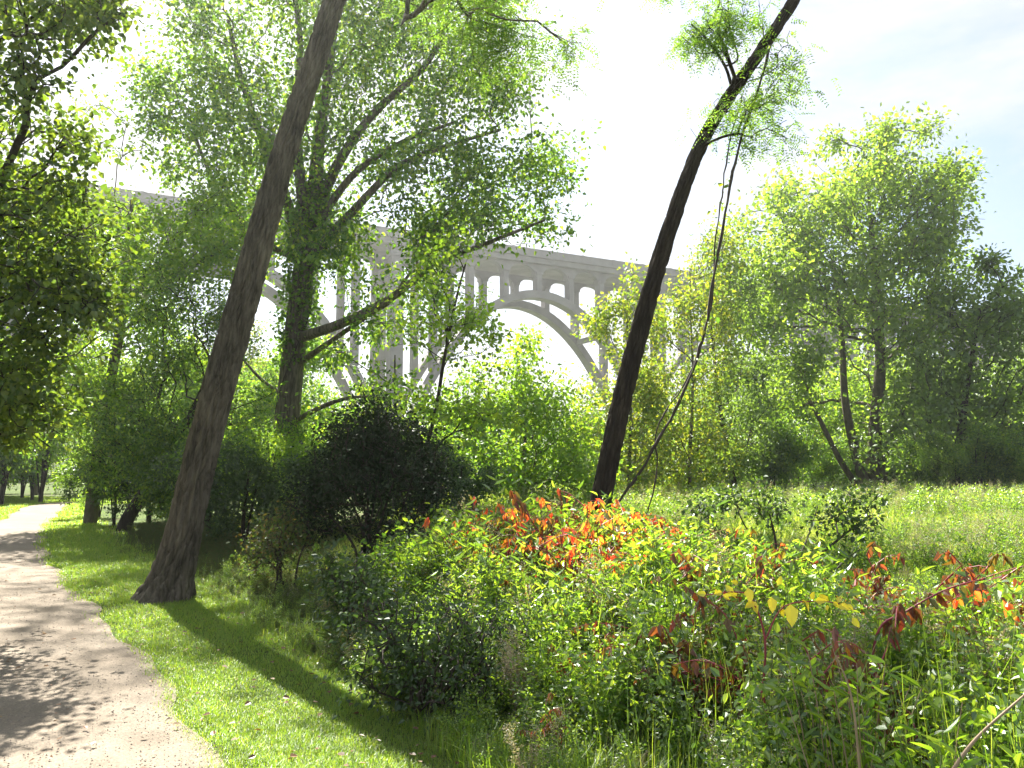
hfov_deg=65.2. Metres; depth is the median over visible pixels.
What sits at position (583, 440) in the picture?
evergreen shrub
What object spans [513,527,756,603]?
red weed
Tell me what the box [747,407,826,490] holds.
meadow shrub
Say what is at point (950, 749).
leafy weed
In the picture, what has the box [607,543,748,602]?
red weed
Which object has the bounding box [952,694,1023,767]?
dry stalk
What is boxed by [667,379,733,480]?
tree
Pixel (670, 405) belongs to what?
vine
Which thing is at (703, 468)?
meadow shrub
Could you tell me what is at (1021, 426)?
evergreen shrub
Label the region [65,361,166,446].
tree
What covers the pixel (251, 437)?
meadow shrub
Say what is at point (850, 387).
tree
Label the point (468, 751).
long grass
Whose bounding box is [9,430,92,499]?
tree
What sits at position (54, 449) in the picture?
tree
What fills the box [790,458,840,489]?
meadow shrub
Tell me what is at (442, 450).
evergreen shrub
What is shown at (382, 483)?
evergreen shrub
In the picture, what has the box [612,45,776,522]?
vine
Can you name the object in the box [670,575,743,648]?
arching stem
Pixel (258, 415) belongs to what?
tree
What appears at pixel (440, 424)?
tree
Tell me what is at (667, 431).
tree
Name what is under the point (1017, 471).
meadow shrub
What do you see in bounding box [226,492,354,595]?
shrub
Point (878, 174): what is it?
broad tree
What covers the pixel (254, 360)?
tree
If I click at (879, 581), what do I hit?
red weed
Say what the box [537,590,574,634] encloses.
seedhead weed
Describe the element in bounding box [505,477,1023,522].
meadow weeds
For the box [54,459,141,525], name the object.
tree
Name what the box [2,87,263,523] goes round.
broadleaf tree
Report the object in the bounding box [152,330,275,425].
tree
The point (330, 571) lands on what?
shrub
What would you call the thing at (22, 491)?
tree
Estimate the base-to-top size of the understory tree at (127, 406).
8.248 m
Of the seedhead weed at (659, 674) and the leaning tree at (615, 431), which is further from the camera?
the leaning tree at (615, 431)
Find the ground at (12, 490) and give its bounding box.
[0,342,1022,767]
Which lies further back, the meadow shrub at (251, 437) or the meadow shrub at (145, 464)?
the meadow shrub at (251, 437)
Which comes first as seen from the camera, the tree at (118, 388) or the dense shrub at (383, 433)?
the dense shrub at (383, 433)
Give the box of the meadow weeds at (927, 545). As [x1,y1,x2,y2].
[429,494,1023,585]
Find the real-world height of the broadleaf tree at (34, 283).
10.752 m
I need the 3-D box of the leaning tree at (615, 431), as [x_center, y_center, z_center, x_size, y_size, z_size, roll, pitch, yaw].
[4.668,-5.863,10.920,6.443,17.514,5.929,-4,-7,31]
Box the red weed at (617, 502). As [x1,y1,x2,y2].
[576,499,687,547]
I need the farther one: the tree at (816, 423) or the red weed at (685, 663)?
the tree at (816, 423)
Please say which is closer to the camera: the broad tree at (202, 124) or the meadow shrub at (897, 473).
the broad tree at (202, 124)
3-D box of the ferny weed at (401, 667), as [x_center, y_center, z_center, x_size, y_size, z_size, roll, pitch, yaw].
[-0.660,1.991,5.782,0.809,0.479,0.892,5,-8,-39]
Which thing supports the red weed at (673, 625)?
on the ground at (12, 490)
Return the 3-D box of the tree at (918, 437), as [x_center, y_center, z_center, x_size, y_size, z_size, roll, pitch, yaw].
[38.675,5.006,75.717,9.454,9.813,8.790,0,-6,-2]
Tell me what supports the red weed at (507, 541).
on the ground at (12, 490)
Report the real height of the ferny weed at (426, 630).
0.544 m
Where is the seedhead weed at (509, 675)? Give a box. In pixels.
[485,631,541,719]
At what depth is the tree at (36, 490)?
48.50 m
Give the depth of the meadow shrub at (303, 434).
24.14 m
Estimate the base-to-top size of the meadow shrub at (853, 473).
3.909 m
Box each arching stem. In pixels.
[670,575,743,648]
[868,578,987,682]
[953,589,1023,627]
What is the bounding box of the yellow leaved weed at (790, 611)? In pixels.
[696,576,858,699]
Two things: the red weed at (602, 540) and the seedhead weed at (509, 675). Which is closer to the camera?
the seedhead weed at (509, 675)
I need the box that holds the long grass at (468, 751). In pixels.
[87,524,1012,767]
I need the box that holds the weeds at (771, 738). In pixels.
[195,497,1023,767]
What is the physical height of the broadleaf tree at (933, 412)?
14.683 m
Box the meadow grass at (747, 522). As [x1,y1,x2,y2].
[312,486,1022,583]
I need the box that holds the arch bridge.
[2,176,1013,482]
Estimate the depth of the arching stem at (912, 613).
4.29 m
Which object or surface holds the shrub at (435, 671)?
on the ground at (12, 490)
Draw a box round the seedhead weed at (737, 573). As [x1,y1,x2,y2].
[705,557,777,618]
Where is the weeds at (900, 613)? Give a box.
[490,488,1023,767]
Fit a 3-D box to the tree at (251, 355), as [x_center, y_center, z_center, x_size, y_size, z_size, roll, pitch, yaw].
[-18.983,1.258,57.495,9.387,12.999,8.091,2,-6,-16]
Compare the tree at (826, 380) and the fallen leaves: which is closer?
the fallen leaves
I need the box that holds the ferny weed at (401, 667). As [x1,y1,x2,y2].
[356,625,457,695]
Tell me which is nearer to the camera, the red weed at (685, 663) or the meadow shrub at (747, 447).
the red weed at (685, 663)
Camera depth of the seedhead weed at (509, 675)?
4.93 m
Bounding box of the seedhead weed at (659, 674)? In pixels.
[613,631,713,752]
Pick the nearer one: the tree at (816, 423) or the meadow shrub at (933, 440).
the meadow shrub at (933, 440)
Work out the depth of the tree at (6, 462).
35.86 m
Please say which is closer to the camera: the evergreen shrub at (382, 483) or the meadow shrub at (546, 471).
the evergreen shrub at (382, 483)
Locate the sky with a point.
(966, 57)
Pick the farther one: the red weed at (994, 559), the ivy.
the ivy
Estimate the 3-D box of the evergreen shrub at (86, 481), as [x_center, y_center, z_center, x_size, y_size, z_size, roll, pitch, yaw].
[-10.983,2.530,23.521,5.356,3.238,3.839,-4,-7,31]
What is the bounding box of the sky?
[0,0,1023,444]
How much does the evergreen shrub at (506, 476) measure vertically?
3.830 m
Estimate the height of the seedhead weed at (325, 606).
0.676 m
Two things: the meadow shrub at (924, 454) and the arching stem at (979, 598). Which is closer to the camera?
the arching stem at (979, 598)
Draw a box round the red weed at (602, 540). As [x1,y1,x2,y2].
[559,514,787,594]
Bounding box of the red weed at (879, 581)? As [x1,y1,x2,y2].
[836,541,999,622]
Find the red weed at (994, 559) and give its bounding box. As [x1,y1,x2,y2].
[842,552,1023,630]
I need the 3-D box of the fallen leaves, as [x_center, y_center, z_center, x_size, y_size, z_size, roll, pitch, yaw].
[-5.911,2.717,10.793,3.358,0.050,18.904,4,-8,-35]
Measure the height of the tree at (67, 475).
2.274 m
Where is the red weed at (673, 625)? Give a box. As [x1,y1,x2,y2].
[669,590,797,716]
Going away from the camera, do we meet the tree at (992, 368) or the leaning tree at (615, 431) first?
the leaning tree at (615, 431)
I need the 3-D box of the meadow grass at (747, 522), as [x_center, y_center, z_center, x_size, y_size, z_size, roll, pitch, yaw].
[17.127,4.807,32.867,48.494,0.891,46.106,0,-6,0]
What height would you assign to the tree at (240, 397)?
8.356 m
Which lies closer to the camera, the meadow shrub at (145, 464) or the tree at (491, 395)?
the meadow shrub at (145, 464)
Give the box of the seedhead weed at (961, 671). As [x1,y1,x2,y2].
[912,617,1011,708]
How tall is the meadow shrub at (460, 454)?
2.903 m
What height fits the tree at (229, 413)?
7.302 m
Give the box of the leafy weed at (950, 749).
[861,684,993,767]
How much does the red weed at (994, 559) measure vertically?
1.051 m
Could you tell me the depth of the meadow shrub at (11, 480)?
41.12 m
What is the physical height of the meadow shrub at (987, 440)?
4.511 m
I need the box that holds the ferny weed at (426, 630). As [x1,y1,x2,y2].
[394,599,513,644]
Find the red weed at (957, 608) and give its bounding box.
[923,599,1018,662]
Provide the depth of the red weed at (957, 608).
5.24 m
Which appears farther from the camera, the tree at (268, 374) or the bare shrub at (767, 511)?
the tree at (268, 374)
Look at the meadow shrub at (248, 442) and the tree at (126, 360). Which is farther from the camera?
the tree at (126, 360)
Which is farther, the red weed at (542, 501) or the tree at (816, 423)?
the tree at (816, 423)
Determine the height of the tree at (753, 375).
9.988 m
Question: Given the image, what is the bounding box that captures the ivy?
[267,150,337,418]
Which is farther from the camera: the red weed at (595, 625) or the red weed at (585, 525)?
the red weed at (585, 525)
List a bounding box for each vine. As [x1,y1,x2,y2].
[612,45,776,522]
[647,96,741,513]
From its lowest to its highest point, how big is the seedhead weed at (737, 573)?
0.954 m
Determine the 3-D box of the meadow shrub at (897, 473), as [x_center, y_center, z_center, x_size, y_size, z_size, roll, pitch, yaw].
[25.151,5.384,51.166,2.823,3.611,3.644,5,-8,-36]
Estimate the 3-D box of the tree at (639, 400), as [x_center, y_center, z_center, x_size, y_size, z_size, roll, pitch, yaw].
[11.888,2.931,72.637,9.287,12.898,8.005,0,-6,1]
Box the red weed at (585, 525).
[495,498,668,573]
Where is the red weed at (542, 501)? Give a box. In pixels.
[452,497,595,569]
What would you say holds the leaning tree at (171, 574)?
on the ground at (12, 490)
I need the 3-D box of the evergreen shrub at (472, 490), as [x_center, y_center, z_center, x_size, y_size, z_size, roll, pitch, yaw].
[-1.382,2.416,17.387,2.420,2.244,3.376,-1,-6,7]
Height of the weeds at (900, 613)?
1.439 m
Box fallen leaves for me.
[0,545,509,767]
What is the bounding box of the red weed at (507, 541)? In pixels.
[422,496,605,584]
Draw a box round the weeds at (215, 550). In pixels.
[104,500,499,729]
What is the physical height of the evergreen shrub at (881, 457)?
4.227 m
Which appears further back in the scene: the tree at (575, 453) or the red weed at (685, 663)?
the tree at (575, 453)
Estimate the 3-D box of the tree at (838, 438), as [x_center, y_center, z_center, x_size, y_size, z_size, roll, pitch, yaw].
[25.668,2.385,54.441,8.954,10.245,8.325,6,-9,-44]
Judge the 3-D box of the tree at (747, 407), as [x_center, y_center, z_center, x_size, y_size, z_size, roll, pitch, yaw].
[11.220,-0.890,38.846,6.499,14.178,6.616,0,-6,0]
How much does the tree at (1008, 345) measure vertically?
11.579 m
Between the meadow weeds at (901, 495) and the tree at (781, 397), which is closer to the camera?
the meadow weeds at (901, 495)
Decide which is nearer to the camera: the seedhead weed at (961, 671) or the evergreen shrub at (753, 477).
the seedhead weed at (961, 671)
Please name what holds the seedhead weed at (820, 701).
on the ground at (12, 490)
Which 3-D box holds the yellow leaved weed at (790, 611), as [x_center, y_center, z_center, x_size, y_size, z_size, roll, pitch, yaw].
[1.189,1.136,3.589,0.730,0.551,0.100,0,-6,0]
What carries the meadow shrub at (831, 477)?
on the ground at (12, 490)
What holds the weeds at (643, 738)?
on the ground at (12, 490)
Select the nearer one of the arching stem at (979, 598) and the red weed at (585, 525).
the arching stem at (979, 598)
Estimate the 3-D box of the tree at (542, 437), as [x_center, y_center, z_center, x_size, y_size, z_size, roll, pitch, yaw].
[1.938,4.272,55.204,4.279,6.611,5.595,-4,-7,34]
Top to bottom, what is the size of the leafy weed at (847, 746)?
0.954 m
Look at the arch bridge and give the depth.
155.55 m
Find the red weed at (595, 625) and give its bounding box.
[560,594,697,660]
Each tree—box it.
[0,0,169,470]
[1,350,93,494]
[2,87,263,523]
[21,392,96,501]
[55,239,294,530]
[55,341,146,445]
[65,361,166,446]
[88,0,605,518]
[129,0,604,604]
[131,382,254,429]
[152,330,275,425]
[168,387,240,430]
[170,346,270,403]
[227,317,300,430]
[235,323,349,457]
[238,384,276,485]
[280,327,549,508]
[419,322,634,504]
[422,400,472,440]
[483,378,514,463]
[517,406,558,481]
[550,251,683,496]
[588,0,841,513]
[596,349,683,436]
[621,202,762,495]
[626,412,689,490]
[663,334,803,488]
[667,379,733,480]
[676,228,812,491]
[703,101,1010,490]
[721,358,821,486]
[754,387,861,489]
[797,364,864,487]
[808,367,887,486]
[818,362,889,440]
[824,350,943,458]
[827,242,1023,489]
[888,394,954,486]
[930,342,1023,482]
[991,340,1023,355]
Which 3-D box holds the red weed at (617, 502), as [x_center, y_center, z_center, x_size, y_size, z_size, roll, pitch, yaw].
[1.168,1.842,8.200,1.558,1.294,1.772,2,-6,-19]
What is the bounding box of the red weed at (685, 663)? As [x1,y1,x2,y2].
[604,624,830,755]
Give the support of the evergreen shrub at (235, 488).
on the ground at (12, 490)
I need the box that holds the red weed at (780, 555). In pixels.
[669,547,822,622]
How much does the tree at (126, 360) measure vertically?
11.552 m
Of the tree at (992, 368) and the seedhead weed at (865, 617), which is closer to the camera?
the seedhead weed at (865, 617)
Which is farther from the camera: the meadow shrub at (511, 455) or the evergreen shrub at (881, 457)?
the evergreen shrub at (881, 457)
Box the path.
[0,501,226,767]
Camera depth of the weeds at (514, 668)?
4.74 m
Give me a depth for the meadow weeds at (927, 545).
12.45 m
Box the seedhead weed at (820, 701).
[743,638,863,766]
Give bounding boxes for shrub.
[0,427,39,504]
[0,466,32,484]
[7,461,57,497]
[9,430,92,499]
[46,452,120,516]
[47,424,166,522]
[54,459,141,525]
[107,417,226,521]
[144,429,319,546]
[149,418,292,538]
[220,428,316,516]
[222,416,273,506]
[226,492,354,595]
[253,370,472,566]
[255,424,409,539]
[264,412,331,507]
[296,528,412,651]
[306,436,460,525]
[313,555,593,735]
[357,501,512,588]
[394,447,508,523]
[400,427,482,515]
[478,439,539,495]
[479,437,534,495]
[519,443,570,486]
[541,404,644,492]
[637,437,702,490]
[661,434,738,489]
[676,475,896,584]
[705,432,755,488]
[730,463,768,489]
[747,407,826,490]
[757,423,828,488]
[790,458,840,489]
[808,438,852,489]
[833,433,910,488]
[836,439,865,485]
[884,423,960,490]
[888,442,914,488]
[901,437,987,492]
[939,442,1022,491]
[941,418,1023,491]
[949,413,1023,487]
[991,448,1023,486]
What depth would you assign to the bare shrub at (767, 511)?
7.30 m
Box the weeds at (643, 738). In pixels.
[196,556,1023,767]
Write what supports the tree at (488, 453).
on the ground at (12, 490)
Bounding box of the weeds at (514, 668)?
[443,506,1023,767]
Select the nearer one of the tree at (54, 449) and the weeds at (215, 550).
the weeds at (215, 550)
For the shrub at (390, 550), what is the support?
on the ground at (12, 490)
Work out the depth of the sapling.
12.95 m
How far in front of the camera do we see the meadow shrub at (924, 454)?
40.22 m
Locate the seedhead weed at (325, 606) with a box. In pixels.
[310,578,368,642]
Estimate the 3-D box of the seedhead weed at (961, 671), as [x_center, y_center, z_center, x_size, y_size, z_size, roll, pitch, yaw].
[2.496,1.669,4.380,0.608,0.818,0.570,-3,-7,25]
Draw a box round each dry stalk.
[835,655,860,767]
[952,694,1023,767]
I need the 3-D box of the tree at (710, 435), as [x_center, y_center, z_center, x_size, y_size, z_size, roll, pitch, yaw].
[7.991,-1.461,36.449,8.353,14.186,6.906,0,-6,0]
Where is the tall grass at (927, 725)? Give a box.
[445,514,1023,767]
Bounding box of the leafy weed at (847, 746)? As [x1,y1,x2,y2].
[765,624,968,767]
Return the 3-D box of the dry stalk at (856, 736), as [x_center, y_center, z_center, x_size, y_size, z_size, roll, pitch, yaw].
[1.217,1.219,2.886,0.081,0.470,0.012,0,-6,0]
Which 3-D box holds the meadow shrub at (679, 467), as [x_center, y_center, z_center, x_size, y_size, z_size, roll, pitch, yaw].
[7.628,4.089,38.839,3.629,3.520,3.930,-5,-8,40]
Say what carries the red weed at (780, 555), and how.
on the ground at (12, 490)
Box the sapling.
[337,195,539,537]
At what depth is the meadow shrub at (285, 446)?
22.04 m
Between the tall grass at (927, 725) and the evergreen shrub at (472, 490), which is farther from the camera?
the evergreen shrub at (472, 490)
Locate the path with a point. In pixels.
(19, 529)
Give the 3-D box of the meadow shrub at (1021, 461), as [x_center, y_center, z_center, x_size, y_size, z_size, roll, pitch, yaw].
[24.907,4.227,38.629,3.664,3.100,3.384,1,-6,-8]
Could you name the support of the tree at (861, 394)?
on the ground at (12, 490)
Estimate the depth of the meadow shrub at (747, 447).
42.61 m
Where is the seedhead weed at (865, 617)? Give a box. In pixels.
[839,597,911,655]
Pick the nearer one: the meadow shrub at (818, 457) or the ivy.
the ivy
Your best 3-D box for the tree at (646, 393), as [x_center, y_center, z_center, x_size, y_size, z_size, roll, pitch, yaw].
[4.485,-0.075,34.078,5.888,11.155,6.451,0,-6,0]

